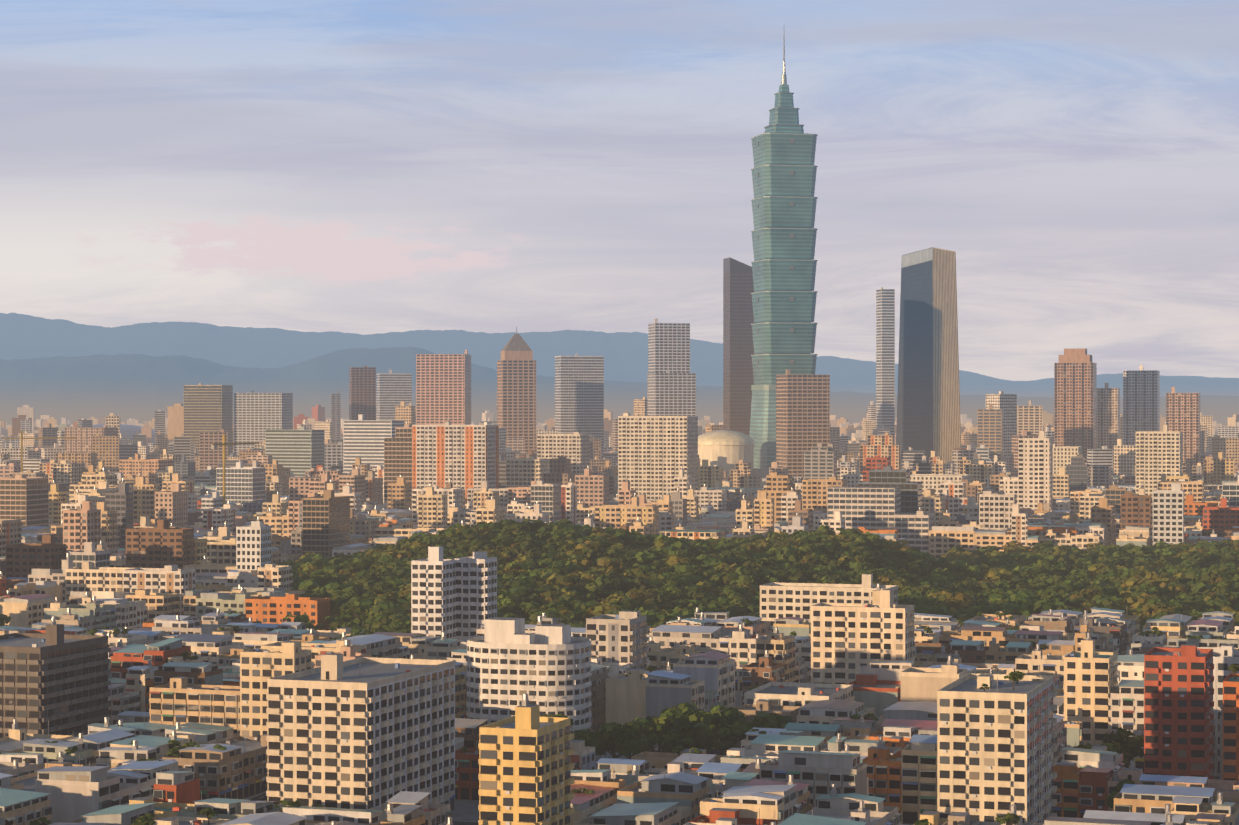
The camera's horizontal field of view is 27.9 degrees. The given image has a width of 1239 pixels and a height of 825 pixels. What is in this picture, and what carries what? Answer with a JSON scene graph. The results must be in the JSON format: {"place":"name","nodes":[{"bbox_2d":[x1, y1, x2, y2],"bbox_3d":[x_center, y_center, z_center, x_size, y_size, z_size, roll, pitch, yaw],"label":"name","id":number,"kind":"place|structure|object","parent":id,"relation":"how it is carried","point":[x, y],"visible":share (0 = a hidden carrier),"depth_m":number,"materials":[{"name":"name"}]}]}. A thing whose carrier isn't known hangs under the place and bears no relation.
{"place":"outdoors","nodes":[
{"label":"outdoors","id":0,"kind":"place"},
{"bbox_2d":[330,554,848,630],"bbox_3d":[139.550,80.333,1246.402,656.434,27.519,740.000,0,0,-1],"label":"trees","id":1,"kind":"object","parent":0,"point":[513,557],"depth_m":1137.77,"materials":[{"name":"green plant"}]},
{"bbox_2d":[0,313,1238,396],"bbox_3d":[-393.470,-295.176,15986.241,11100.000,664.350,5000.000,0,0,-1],"label":"mountain","id":2,"kind":"structure","parent":0,"point":[24,336],"depth_m":15010.79,"materials":[{"name":"blue"}]},
{"bbox_2d":[0,346,1238,424],"bbox_3d":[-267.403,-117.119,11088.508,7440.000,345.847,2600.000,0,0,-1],"label":"mountain","id":3,"kind":"structure","parent":0,"point":[140,388],"depth_m":10350.62,"materials":[{"name":"blue"}]},
{"bbox_2d":[0,0,1238,380],"label":"sky","id":4,"kind":"structure","parent":0,"point":[363,167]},
{"bbox_2d":[248,748,1219,824],"bbox_3d":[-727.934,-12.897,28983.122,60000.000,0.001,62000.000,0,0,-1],"label":"ground","id":5,"kind":"structure","parent":0,"point":[265,797],"depth_m":620.19,"materials":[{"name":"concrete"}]},
{"bbox_2d":[0,247,1238,824],"bbox_3d":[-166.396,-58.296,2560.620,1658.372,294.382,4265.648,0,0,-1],"label":"buildings","id":6,"kind":"structure","parent":5,"relation":"on","point":[368,733],"depth_m":896.91,"materials":[{"name":"beige concrete"}]},
{"bbox_2d":[0,584,1238,824],"bbox_3d":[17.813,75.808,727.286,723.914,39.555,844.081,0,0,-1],"label":"city","id":7,"kind":"object","parent":5,"relation":"on","point":[828,762],"visible":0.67,"depth_m":658.51,"materials":[{"name":"beige concrete"}]},
{"bbox_2d":[0,422,1238,632],"bbox_3d":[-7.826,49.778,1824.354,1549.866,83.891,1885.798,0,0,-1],"label":"city","id":8,"kind":"object","parent":5,"relation":"on","point":[98,546],"visible":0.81,"depth_m":1512.76,"materials":[{"name":"beige concrete"}]},
{"bbox_2d":[0,390,1238,480],"bbox_3d":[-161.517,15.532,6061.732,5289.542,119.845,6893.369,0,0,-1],"label":"city","id":9,"kind":"object","parent":5,"relation":"on","point":[994,429],"visible":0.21,"depth_m":3169.50,"materials":[{"name":"beige concrete"}]},
{"bbox_2d":[0,522,1238,821],"bbox_3d":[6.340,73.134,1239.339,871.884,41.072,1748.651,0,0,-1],"label":"trees","id":10,"kind":"object","parent":5,"relation":"on","point":[702,738],"visible":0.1,"depth_m":1094.66,"materials":[{"name":"green plant"}]},
{"bbox_2d":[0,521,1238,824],"bbox_3d":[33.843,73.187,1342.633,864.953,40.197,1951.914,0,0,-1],"label":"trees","id":11,"kind":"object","parent":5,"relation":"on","point":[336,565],"visible":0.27,"depth_m":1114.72,"materials":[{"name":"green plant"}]},
{"bbox_2d":[23,521,1238,773],"bbox_3d":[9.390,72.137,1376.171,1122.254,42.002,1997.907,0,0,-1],"label":"trees","id":12,"kind":"object","parent":5,"relation":"on","point":[367,581],"visible":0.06,"depth_m":1095.19,"materials":[{"name":"green plant"}]},
{"bbox_2d":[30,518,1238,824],"bbox_3d":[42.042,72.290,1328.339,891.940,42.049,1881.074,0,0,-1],"label":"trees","id":13,"kind":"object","parent":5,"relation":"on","point":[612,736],"visible":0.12,"depth_m":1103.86,"materials":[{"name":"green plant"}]},
{"bbox_2d":[65,519,1238,753],"bbox_3d":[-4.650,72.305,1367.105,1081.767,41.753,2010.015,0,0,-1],"label":"trees","id":14,"kind":"object","parent":5,"relation":"on","point":[393,613],"visible":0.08,"depth_m":1121.61,"materials":[{"name":"green plant"}]},
{"bbox_2d":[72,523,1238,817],"bbox_3d":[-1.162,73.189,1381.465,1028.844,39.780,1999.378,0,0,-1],"label":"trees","id":15,"kind":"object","parent":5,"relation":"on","point":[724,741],"visible":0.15,"depth_m":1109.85,"materials":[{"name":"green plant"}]},
{"bbox_2d":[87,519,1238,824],"bbox_3d":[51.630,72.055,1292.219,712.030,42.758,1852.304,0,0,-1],"label":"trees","id":16,"kind":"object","parent":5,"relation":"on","point":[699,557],"visible":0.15,"depth_m":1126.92,"materials":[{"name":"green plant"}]},
{"bbox_2d":[129,522,1238,824],"bbox_3d":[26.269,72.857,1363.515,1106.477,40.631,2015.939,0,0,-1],"label":"trees","id":17,"kind":"object","parent":5,"relation":"on","point":[465,536],"visible":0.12,"depth_m":1093.25,"materials":[{"name":"green plant"}]},
{"bbox_2d":[749,34,817,468],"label":"skyscraper","id":18,"kind":"structure","parent":5,"relation":"on","point":[784,232],"depth_m":2670.47,"materials":[{"name":"teal glass"}]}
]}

